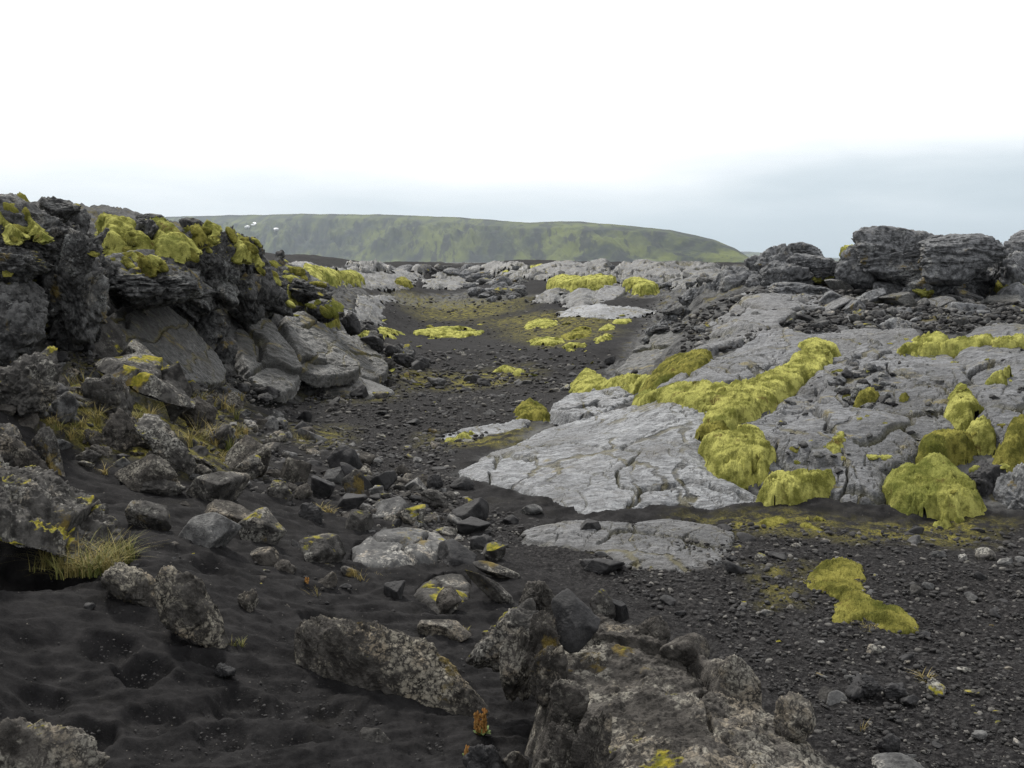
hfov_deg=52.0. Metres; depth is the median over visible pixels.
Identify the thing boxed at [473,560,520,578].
boulder
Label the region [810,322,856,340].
lava slab
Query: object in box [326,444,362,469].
boulder
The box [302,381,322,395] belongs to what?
clinker stone
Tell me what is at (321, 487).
boulder
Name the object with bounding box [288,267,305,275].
moss lobe
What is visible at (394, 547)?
lava slab
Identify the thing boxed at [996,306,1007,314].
grey stone
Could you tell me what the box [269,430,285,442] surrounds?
rubble stone
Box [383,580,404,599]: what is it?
boulder
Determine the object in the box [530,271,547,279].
rim boulder
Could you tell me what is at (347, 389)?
lava slab
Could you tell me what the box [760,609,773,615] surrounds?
loose stone
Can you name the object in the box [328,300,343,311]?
moss tuft
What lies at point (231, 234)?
moss lobe
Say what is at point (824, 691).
loose stone
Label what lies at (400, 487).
rubble stone
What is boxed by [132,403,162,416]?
grass tuft
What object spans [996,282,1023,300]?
boulder
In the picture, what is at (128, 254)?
moss tuft
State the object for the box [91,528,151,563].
grass tuft
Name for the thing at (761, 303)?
lava slab
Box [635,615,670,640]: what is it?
boulder
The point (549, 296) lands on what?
lava slab
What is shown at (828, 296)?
boulder
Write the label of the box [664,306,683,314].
flank stone
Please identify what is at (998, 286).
moss cushion
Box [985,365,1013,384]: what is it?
moss cushion
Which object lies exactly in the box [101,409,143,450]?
boulder
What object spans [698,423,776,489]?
moss cushion
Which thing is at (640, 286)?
moss cushion
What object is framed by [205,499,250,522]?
boulder
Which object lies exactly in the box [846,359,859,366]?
crack stone
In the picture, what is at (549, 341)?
moss cushion
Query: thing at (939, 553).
loose stone
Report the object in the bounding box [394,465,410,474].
rubble stone
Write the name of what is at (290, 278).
moss lobe
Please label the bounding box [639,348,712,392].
moss cushion
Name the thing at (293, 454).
rubble stone
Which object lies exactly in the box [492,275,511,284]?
basin boulder
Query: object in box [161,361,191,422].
boulder
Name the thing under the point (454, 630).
boulder
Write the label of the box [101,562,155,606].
boulder
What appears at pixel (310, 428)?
rubble stone
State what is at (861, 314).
grey stone
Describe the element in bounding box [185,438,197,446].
lichen stone
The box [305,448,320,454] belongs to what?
rubble stone
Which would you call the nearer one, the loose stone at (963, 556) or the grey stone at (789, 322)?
the loose stone at (963, 556)
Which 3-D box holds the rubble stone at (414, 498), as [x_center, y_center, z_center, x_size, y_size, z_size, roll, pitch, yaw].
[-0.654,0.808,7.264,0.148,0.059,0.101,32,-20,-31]
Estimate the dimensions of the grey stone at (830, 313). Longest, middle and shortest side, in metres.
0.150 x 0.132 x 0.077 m
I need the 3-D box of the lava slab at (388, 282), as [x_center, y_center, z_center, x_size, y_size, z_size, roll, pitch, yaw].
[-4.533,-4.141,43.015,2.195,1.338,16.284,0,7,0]
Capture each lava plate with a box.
[824,279,853,292]
[825,297,850,310]
[861,287,885,302]
[879,292,916,306]
[928,296,955,306]
[944,302,987,314]
[953,287,983,301]
[983,294,1023,306]
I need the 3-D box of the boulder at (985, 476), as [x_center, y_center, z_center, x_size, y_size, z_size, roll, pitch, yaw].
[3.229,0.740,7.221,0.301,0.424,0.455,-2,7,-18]
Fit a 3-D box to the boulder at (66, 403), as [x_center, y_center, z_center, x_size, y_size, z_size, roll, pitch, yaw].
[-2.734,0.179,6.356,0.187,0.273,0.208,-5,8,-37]
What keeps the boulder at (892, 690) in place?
on the ground
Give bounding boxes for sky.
[0,0,1023,257]
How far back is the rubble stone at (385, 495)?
7.15 m
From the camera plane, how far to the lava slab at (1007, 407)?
8.73 m
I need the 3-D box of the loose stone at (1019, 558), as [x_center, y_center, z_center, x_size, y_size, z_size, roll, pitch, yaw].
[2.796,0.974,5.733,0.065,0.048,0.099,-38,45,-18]
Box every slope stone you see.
[77,460,94,466]
[116,453,129,458]
[180,501,190,506]
[291,539,299,546]
[339,583,351,588]
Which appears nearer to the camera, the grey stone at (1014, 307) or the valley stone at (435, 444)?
the valley stone at (435, 444)
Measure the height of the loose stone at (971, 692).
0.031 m
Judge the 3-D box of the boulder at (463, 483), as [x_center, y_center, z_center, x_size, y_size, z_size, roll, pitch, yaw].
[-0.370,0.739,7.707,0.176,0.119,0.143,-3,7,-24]
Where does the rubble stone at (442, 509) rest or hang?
on the ground
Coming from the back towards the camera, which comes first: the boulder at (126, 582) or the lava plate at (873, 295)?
the lava plate at (873, 295)
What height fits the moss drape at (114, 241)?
0.465 m
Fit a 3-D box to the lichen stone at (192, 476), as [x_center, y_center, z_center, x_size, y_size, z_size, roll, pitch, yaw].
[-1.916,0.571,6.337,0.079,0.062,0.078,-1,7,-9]
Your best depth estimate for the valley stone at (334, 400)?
12.00 m
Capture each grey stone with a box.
[694,335,703,340]
[694,340,707,346]
[698,324,712,333]
[706,304,717,309]
[728,297,739,303]
[729,293,743,298]
[758,289,769,293]
[771,325,782,328]
[784,319,792,325]
[797,314,813,321]
[810,322,822,330]
[819,320,829,326]
[822,311,834,315]
[830,318,841,324]
[842,295,857,305]
[848,314,860,322]
[852,310,864,320]
[854,323,871,328]
[856,303,866,309]
[864,310,886,316]
[873,317,888,324]
[887,306,902,315]
[904,307,913,313]
[910,316,921,321]
[911,307,924,311]
[912,324,923,331]
[917,298,929,305]
[937,318,948,323]
[943,308,965,314]
[945,294,961,300]
[952,303,965,310]
[953,317,968,328]
[970,316,982,322]
[976,310,989,313]
[982,318,990,322]
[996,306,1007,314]
[1009,305,1019,314]
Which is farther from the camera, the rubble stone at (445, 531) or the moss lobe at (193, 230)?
the moss lobe at (193, 230)
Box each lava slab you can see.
[95,352,195,407]
[109,306,225,393]
[234,318,301,403]
[277,311,360,387]
[289,261,386,290]
[312,377,394,400]
[325,259,425,277]
[333,331,388,383]
[344,294,398,325]
[351,527,445,567]
[361,268,418,292]
[414,573,470,614]
[418,270,496,289]
[439,419,530,441]
[459,401,756,513]
[468,261,526,277]
[490,258,611,280]
[519,519,734,573]
[529,288,567,303]
[549,386,633,424]
[557,288,605,307]
[557,303,656,318]
[595,283,625,302]
[610,259,724,291]
[615,321,684,375]
[656,328,813,388]
[693,293,811,355]
[741,339,972,475]
[759,462,888,504]
[795,292,840,322]
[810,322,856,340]
[819,327,949,355]
[844,299,915,321]
[928,298,989,314]
[952,345,1023,454]
[965,323,1023,337]
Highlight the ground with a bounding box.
[0,196,1023,767]
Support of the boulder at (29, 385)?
on the ground
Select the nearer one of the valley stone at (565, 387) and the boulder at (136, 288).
the boulder at (136, 288)
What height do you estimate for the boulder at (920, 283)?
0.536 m
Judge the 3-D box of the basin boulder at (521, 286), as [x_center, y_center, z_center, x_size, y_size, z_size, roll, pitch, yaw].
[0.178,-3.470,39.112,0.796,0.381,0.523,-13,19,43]
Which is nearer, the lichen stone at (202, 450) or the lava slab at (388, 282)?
the lichen stone at (202, 450)
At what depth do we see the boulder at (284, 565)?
5.17 m
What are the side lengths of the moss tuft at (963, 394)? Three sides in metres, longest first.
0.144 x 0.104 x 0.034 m
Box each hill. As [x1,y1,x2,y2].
[164,214,749,261]
[742,252,839,260]
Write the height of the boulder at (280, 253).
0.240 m
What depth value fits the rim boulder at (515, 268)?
51.76 m
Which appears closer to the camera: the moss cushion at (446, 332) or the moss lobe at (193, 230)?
the moss lobe at (193, 230)
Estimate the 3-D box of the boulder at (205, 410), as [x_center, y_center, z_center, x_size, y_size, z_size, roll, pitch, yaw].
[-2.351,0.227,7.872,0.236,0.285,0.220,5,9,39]
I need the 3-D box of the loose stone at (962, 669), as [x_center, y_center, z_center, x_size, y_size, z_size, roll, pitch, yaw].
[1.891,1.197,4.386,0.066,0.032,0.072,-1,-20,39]
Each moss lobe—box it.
[1,219,8,225]
[3,202,18,212]
[9,234,17,241]
[13,224,26,232]
[21,207,30,220]
[120,260,135,267]
[121,256,132,268]
[122,246,133,251]
[127,231,135,236]
[127,239,136,246]
[129,251,138,261]
[141,258,152,268]
[147,256,158,266]
[148,254,162,264]
[157,262,168,271]
[189,225,197,235]
[189,247,198,262]
[201,226,211,234]
[225,226,236,243]
[233,239,242,246]
[238,237,248,240]
[244,242,258,253]
[251,238,259,243]
[271,270,278,278]
[273,276,281,285]
[282,274,299,282]
[285,300,295,307]
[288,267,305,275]
[290,297,297,305]
[305,303,316,308]
[309,281,320,286]
[318,281,326,287]
[319,305,332,318]
[324,304,338,318]
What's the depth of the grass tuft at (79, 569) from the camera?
4.45 m
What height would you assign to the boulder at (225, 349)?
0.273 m
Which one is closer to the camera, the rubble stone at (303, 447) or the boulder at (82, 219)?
the rubble stone at (303, 447)
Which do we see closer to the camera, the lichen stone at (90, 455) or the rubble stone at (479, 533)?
the lichen stone at (90, 455)
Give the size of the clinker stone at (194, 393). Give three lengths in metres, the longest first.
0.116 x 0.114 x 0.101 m
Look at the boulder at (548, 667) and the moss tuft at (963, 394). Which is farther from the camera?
the moss tuft at (963, 394)
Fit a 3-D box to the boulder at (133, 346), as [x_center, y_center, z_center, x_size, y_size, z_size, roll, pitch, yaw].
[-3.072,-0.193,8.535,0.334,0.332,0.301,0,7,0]
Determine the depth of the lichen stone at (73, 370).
7.68 m
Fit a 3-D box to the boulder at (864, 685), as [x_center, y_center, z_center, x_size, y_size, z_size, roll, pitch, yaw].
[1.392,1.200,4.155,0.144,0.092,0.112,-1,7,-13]
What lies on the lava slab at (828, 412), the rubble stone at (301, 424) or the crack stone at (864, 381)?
the crack stone at (864, 381)
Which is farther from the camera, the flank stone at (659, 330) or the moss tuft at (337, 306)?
the flank stone at (659, 330)
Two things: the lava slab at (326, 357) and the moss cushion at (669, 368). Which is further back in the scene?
the lava slab at (326, 357)
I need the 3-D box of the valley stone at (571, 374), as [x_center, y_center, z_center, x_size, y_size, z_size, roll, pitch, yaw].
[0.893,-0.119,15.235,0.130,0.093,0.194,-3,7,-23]
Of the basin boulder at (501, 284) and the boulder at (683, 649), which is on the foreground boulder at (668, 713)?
the boulder at (683, 649)
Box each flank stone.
[650,327,669,333]
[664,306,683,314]
[672,323,681,327]
[683,308,691,314]
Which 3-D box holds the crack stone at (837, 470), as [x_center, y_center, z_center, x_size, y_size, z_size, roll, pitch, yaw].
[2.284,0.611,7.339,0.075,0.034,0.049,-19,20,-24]
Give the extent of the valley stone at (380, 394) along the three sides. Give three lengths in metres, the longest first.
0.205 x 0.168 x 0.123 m
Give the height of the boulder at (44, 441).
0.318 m
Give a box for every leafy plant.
[462,744,469,755]
[473,708,490,735]
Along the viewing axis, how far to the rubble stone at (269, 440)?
8.37 m
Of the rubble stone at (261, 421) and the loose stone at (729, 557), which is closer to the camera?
the loose stone at (729, 557)
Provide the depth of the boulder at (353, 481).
7.04 m
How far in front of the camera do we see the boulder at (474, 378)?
15.39 m
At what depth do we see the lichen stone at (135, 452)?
6.39 m
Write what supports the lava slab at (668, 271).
on the ground
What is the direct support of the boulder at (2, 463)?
on the ground
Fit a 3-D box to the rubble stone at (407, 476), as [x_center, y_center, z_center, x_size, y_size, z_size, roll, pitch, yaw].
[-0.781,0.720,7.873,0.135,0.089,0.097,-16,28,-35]
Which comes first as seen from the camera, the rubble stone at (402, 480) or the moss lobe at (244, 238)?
the rubble stone at (402, 480)
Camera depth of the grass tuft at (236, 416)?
8.87 m
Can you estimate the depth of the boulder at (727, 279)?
15.44 m
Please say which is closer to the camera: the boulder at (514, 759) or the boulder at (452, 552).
the boulder at (514, 759)
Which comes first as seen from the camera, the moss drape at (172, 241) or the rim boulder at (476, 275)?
the moss drape at (172, 241)
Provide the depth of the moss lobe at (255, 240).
11.45 m
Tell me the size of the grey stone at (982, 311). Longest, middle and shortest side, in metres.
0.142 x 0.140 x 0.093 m
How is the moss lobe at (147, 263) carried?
attached to the moss drape at (154, 271)
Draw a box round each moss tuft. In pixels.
[2,270,13,276]
[87,251,99,256]
[122,251,132,256]
[255,266,265,275]
[269,260,281,267]
[314,299,320,304]
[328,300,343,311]
[728,391,734,397]
[789,446,799,452]
[866,454,879,460]
[878,454,892,460]
[950,468,956,477]
[956,384,965,391]
[958,391,973,397]
[969,465,979,472]
[1000,463,1009,469]
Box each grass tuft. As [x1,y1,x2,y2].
[18,529,171,579]
[42,409,68,430]
[55,423,84,440]
[60,370,93,385]
[70,415,88,427]
[79,403,108,423]
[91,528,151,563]
[99,464,108,474]
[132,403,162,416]
[170,427,203,447]
[172,414,238,450]
[210,449,226,462]
[215,392,234,412]
[224,423,250,434]
[226,407,243,419]
[229,637,245,646]
[317,502,340,513]
[352,567,367,580]
[909,669,933,681]
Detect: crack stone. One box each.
[777,419,786,424]
[783,399,795,404]
[798,441,808,447]
[813,451,824,457]
[827,379,840,385]
[833,375,846,383]
[834,385,843,391]
[834,468,842,473]
[838,388,849,394]
[841,368,852,378]
[842,396,850,401]
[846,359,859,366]
[847,386,859,394]
[850,390,857,397]
[851,353,860,358]
[851,371,862,377]
[855,383,868,390]
[856,379,868,383]
[862,404,871,408]
[864,363,877,371]
[866,433,872,437]
[871,384,883,389]
[878,372,887,376]
[878,395,888,402]
[879,381,891,385]
[885,401,898,405]
[906,430,914,434]
[932,380,943,383]
[989,394,999,398]
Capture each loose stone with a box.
[595,551,606,556]
[659,595,675,605]
[674,611,685,615]
[716,524,732,530]
[722,553,736,560]
[722,560,746,573]
[730,545,744,549]
[737,532,755,541]
[754,553,767,561]
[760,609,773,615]
[771,553,787,560]
[786,604,793,609]
[790,543,801,547]
[792,592,798,598]
[816,672,827,679]
[817,686,833,700]
[844,675,855,680]
[866,644,881,653]
[900,654,913,661]
[903,527,924,533]
[907,535,920,544]
[909,584,922,594]
[919,631,930,637]
[922,582,933,589]
[926,677,945,697]
[929,550,946,557]
[932,741,942,748]
[957,666,971,671]
[958,554,967,559]
[963,689,984,697]
[964,592,977,600]
[969,527,984,532]
[971,730,987,740]
[973,571,985,579]
[974,547,996,559]
[974,688,987,696]
[989,609,1000,618]
[992,710,1003,713]
[997,557,1012,565]
[998,598,1007,602]
[1003,666,1012,669]
[1015,556,1023,561]
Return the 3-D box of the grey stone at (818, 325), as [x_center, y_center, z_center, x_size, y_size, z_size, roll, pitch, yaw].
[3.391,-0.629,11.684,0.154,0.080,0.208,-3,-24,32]
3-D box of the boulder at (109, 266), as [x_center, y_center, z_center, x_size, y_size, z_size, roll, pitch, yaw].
[-4.135,-0.819,8.965,1.574,1.502,1.732,0,7,0]
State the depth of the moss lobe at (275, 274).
11.96 m
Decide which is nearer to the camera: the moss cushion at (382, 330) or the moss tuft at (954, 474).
the moss tuft at (954, 474)
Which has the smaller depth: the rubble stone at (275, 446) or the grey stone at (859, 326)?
the rubble stone at (275, 446)
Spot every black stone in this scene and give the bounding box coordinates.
[361,323,378,332]
[362,319,373,325]
[395,346,403,353]
[403,344,415,354]
[403,349,414,356]
[410,360,426,369]
[414,356,429,367]
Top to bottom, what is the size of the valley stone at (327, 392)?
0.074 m
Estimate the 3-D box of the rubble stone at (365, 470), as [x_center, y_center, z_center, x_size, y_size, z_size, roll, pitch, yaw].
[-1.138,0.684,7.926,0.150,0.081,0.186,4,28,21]
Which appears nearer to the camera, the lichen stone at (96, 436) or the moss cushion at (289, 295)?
the lichen stone at (96, 436)
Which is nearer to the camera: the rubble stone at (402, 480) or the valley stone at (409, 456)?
the rubble stone at (402, 480)
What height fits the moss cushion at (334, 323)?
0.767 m
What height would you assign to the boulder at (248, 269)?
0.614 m
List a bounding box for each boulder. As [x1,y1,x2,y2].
[0,193,68,267]
[0,246,53,282]
[0,280,48,315]
[0,299,47,366]
[0,346,62,417]
[0,423,25,466]
[0,455,8,466]
[0,717,109,767]
[8,436,48,469]
[31,426,65,476]
[34,204,118,322]
[39,196,80,222]
[42,257,109,349]
[48,391,78,424]
[58,226,98,289]
[70,208,90,235]
[81,373,134,416]
[84,602,95,610]
[91,315,125,359]
[94,292,109,342]
[95,227,109,256]
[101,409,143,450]
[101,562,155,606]
[106,249,215,309]
[111,219,222,321]
[114,454,178,491]
[118,339,153,356]
[124,500,171,530]
[133,213,163,221]
[133,308,148,315]
[134,413,196,474]
[140,479,186,495]
[154,565,229,648]
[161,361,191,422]
[179,217,203,233]
[179,396,216,430]
[179,512,241,547]
[185,230,216,276]
[186,471,249,500]
[192,310,230,345]
[195,464,211,474]
[204,226,242,284]
[205,274,239,309]
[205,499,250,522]
[206,424,236,449]
[213,663,235,677]
[214,337,237,363]
[225,434,270,475]
[229,303,264,327]
[234,454,264,477]
[235,272,261,313]
[237,232,268,276]
[237,589,257,611]
[238,507,286,544]
[250,546,278,566]
[256,267,280,304]
[261,262,273,318]
[265,287,293,316]
[266,480,293,500]
[268,260,332,306]
[270,409,283,417]
[272,256,286,264]
[273,559,296,573]
[275,250,284,257]
[278,457,311,484]
[293,483,312,498]
[294,614,489,716]
[296,428,327,441]
[297,410,312,421]
[298,502,323,523]
[299,533,345,562]
[306,299,334,322]
[311,475,335,497]
[318,571,337,587]
[324,466,344,483]
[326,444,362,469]
[337,493,367,508]
[340,312,360,335]
[340,462,372,489]
[340,565,360,576]
[342,469,363,493]
[344,264,359,267]
[345,509,373,531]
[350,384,368,398]
[359,727,390,742]
[360,335,383,352]
[369,485,383,493]
[370,470,396,490]
[375,496,408,518]
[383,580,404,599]
[384,345,399,356]
[393,353,413,367]
[397,265,412,271]
[400,504,425,524]
[405,477,427,490]
[417,619,471,641]
[419,264,431,272]
[420,489,448,507]
[426,474,442,489]
[427,377,446,386]
[434,264,445,269]
[436,585,461,613]
[437,539,476,564]
[443,268,461,275]
[450,476,474,490]
[451,497,488,520]
[457,516,491,533]
[459,269,471,277]
[460,264,474,270]
[461,283,475,288]
[462,744,504,767]
[464,570,513,603]
[465,598,538,671]
[467,287,477,296]
[468,273,477,281]
[469,374,479,383]
[470,536,487,550]
[471,271,489,278]
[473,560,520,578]
[477,287,487,292]
[477,378,491,385]
[478,293,489,298]
[479,278,491,284]
[481,275,493,278]
[483,542,505,560]
[487,296,497,301]
[491,287,508,294]
[491,292,501,299]
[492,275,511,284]
[493,282,507,286]
[499,626,531,702]
[502,515,518,523]
[502,751,528,767]
[507,291,521,297]
[507,295,516,299]
[511,276,524,281]
[511,285,526,288]
[512,266,519,270]
[512,288,527,295]
[517,279,528,282]
[518,580,554,615]
[521,504,542,513]
[525,614,839,767]
[526,609,559,667]
[529,644,567,707]
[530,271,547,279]
[535,758,551,767]
[547,719,576,767]
[550,678,589,733]
[551,588,599,652]
[570,710,612,767]
[580,519,600,529]
[580,559,591,566]
[584,558,624,573]
[589,588,615,618]
[599,363,607,368]
[604,356,615,365]
[612,599,628,622]
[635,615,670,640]
[642,322,670,344]
[645,277,657,281]
[659,282,671,289]
[659,304,683,325]
[659,632,709,666]
[678,286,701,307]
[682,272,692,278]
[685,282,694,287]
[693,282,712,298]
[696,277,705,285]
[700,273,708,276]
[711,266,758,292]
[715,654,761,690]
[744,243,792,272]
[745,276,759,286]
[756,260,814,287]
[765,282,834,294]
[773,691,815,742]
[785,253,838,286]
[788,242,823,256]
[818,290,843,306]
[826,690,846,705]
[834,245,878,292]
[843,299,865,312]
[844,673,883,700]
[851,225,991,298]
[872,752,923,767]
[873,281,904,294]
[876,733,900,752]
[877,317,923,332]
[883,682,906,699]
[899,695,918,704]
[901,277,949,298]
[917,233,1007,286]
[967,459,1006,496]
[989,250,1023,295]
[992,462,1023,509]
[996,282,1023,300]
[1003,230,1023,255]
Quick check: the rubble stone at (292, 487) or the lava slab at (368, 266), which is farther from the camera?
the lava slab at (368, 266)
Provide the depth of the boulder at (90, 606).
4.11 m
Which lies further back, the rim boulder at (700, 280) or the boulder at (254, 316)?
the rim boulder at (700, 280)
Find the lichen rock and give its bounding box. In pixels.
[0,465,128,573]
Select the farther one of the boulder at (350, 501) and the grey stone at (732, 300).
the grey stone at (732, 300)
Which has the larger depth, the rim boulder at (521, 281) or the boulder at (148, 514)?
the rim boulder at (521, 281)
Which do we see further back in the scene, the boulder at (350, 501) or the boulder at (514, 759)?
the boulder at (350, 501)
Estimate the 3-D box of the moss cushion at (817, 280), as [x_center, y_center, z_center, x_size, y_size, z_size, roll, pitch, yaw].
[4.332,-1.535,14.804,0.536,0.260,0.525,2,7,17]
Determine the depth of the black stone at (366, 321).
20.28 m
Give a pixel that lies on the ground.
(52, 620)
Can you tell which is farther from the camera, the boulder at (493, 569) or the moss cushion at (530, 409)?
the moss cushion at (530, 409)
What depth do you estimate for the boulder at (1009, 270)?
13.36 m
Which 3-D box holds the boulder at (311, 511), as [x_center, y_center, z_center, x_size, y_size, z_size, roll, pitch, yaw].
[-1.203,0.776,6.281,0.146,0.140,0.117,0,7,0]
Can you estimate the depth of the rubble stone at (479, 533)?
6.42 m
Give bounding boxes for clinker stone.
[47,315,57,330]
[48,332,60,340]
[53,338,78,351]
[56,340,67,350]
[56,383,68,394]
[57,351,67,362]
[61,372,76,377]
[78,371,101,382]
[82,344,94,351]
[85,350,92,356]
[192,391,201,397]
[235,383,249,394]
[256,386,280,396]
[257,393,272,403]
[269,394,277,399]
[292,305,300,312]
[299,384,305,389]
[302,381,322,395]
[369,330,378,336]
[384,357,395,369]
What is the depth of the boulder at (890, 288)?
13.45 m
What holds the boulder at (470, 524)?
on the ground
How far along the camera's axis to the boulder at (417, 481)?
7.59 m
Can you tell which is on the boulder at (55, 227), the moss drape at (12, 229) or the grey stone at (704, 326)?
the moss drape at (12, 229)
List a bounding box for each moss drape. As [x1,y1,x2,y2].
[0,212,30,245]
[16,192,29,201]
[27,215,54,244]
[94,212,153,256]
[135,251,165,277]
[145,216,202,263]
[180,223,214,249]
[202,219,222,245]
[231,229,264,266]
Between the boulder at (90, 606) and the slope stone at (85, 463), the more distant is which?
the slope stone at (85, 463)
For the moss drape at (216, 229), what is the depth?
10.55 m
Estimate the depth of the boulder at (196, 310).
10.38 m
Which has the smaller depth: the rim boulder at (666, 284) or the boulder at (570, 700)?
the boulder at (570, 700)
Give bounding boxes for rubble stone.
[243,419,258,432]
[255,419,267,425]
[264,415,278,429]
[264,438,275,443]
[264,442,279,452]
[265,469,279,477]
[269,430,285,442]
[277,417,287,429]
[278,478,303,485]
[281,452,289,457]
[282,450,297,456]
[284,431,292,437]
[287,482,297,491]
[294,421,314,431]
[298,443,307,449]
[302,426,314,432]
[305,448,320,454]
[307,460,321,465]
[341,511,349,517]
[356,451,375,464]
[360,465,371,474]
[360,503,373,508]
[362,505,371,512]
[369,493,381,500]
[380,493,391,498]
[383,515,397,520]
[392,519,401,527]
[393,485,404,490]
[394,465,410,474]
[394,477,408,484]
[400,491,410,497]
[403,473,414,480]
[409,495,421,502]
[410,486,420,490]
[413,475,427,486]
[413,520,425,526]
[423,516,432,522]
[428,513,442,522]
[432,527,456,535]
[437,507,454,510]
[443,491,456,499]
[446,513,461,525]
[455,534,463,540]
[465,497,471,503]
[471,530,491,535]
[482,534,492,542]
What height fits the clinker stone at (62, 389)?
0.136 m
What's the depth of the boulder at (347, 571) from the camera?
5.34 m
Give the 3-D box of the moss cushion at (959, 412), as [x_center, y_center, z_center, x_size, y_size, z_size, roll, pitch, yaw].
[3.530,0.278,8.165,0.408,0.489,1.356,1,7,11]
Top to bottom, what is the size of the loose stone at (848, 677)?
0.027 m
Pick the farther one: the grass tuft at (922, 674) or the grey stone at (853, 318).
the grey stone at (853, 318)
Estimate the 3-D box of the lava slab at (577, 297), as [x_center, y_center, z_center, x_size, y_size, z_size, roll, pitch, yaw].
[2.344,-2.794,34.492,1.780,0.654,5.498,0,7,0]
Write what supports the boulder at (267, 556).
on the ground
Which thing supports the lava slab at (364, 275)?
on the ground
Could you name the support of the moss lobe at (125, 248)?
attached to the moss drape at (114, 241)
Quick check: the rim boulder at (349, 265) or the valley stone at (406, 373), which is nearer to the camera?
the valley stone at (406, 373)
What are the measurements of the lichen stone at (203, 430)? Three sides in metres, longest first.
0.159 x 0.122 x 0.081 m
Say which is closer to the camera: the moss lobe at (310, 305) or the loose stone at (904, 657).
the loose stone at (904, 657)
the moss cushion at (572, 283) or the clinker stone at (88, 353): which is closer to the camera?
the clinker stone at (88, 353)
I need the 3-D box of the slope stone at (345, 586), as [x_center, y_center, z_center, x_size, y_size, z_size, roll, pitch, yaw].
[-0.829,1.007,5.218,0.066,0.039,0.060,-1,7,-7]
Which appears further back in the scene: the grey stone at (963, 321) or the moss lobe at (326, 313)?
the moss lobe at (326, 313)
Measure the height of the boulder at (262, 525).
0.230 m
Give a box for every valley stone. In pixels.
[317,390,330,396]
[329,397,339,404]
[332,426,343,430]
[334,441,343,445]
[372,391,388,398]
[373,458,382,462]
[375,410,388,414]
[400,371,409,377]
[404,453,414,458]
[406,419,419,424]
[413,457,422,462]
[417,392,425,396]
[431,441,439,446]
[433,466,446,469]
[460,388,470,391]
[463,375,470,380]
[483,409,495,414]
[522,380,532,383]
[549,388,558,392]
[559,384,569,390]
[563,365,575,369]
[569,372,577,376]
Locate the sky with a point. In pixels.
(742, 125)
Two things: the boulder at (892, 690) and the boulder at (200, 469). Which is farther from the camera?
the boulder at (200, 469)
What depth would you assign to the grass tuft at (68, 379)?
7.19 m
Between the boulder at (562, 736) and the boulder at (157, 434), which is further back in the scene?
the boulder at (157, 434)
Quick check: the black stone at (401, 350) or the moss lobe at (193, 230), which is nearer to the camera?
the moss lobe at (193, 230)
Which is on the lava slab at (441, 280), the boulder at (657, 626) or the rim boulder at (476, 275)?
the rim boulder at (476, 275)
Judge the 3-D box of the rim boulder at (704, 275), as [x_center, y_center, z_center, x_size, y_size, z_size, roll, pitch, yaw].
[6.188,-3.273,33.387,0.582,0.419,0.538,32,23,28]
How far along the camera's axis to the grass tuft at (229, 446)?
7.44 m
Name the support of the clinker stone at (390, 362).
on the ground
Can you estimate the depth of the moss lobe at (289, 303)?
12.68 m
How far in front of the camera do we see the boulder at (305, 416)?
10.41 m
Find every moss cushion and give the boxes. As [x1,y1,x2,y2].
[287,284,309,314]
[303,263,342,287]
[324,298,340,329]
[337,269,365,287]
[358,327,404,338]
[395,276,412,288]
[413,326,483,338]
[445,431,474,442]
[491,365,524,375]
[513,398,549,421]
[524,318,557,329]
[527,336,564,345]
[546,273,616,291]
[561,326,591,339]
[562,342,586,351]
[569,367,649,393]
[593,333,612,343]
[599,324,614,330]
[612,318,631,323]
[622,277,659,295]
[632,337,840,429]
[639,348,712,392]
[695,420,729,441]
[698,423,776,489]
[755,468,835,506]
[758,516,788,526]
[800,515,825,530]
[803,557,918,634]
[812,276,834,283]
[826,431,845,453]
[839,244,852,256]
[853,387,879,407]
[882,452,986,528]
[896,333,1023,358]
[899,392,909,401]
[911,330,948,342]
[912,288,933,298]
[915,428,978,465]
[943,382,995,455]
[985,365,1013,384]
[992,414,1023,472]
[993,280,1007,293]
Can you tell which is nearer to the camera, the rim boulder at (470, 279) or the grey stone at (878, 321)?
the grey stone at (878, 321)
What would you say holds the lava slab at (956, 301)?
on the ground
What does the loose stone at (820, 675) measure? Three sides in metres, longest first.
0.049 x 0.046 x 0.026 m
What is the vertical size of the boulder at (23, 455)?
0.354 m
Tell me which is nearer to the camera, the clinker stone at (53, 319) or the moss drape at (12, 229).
the moss drape at (12, 229)
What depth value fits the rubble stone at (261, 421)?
9.12 m
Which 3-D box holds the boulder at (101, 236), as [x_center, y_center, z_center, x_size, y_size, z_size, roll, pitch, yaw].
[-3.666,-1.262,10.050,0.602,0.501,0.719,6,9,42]
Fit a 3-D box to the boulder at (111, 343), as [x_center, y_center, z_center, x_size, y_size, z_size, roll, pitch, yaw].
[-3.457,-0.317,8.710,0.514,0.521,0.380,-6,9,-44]
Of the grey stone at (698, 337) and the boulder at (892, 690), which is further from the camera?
the grey stone at (698, 337)
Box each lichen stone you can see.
[0,404,16,415]
[18,413,39,428]
[38,411,48,418]
[39,421,45,428]
[57,395,86,407]
[57,439,73,449]
[58,376,70,385]
[65,367,80,375]
[67,386,81,393]
[70,391,93,407]
[70,417,79,423]
[75,449,101,461]
[82,429,102,445]
[90,444,112,456]
[113,457,130,467]
[129,450,140,455]
[136,442,150,449]
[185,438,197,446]
[188,380,199,391]
[189,474,200,480]
[191,445,208,455]
[193,455,215,467]
[200,428,217,434]
[204,398,215,405]
[214,398,226,408]
[216,392,243,409]
[217,385,243,397]
[238,409,251,416]
[238,425,252,431]
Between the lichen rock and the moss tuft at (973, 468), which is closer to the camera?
the lichen rock

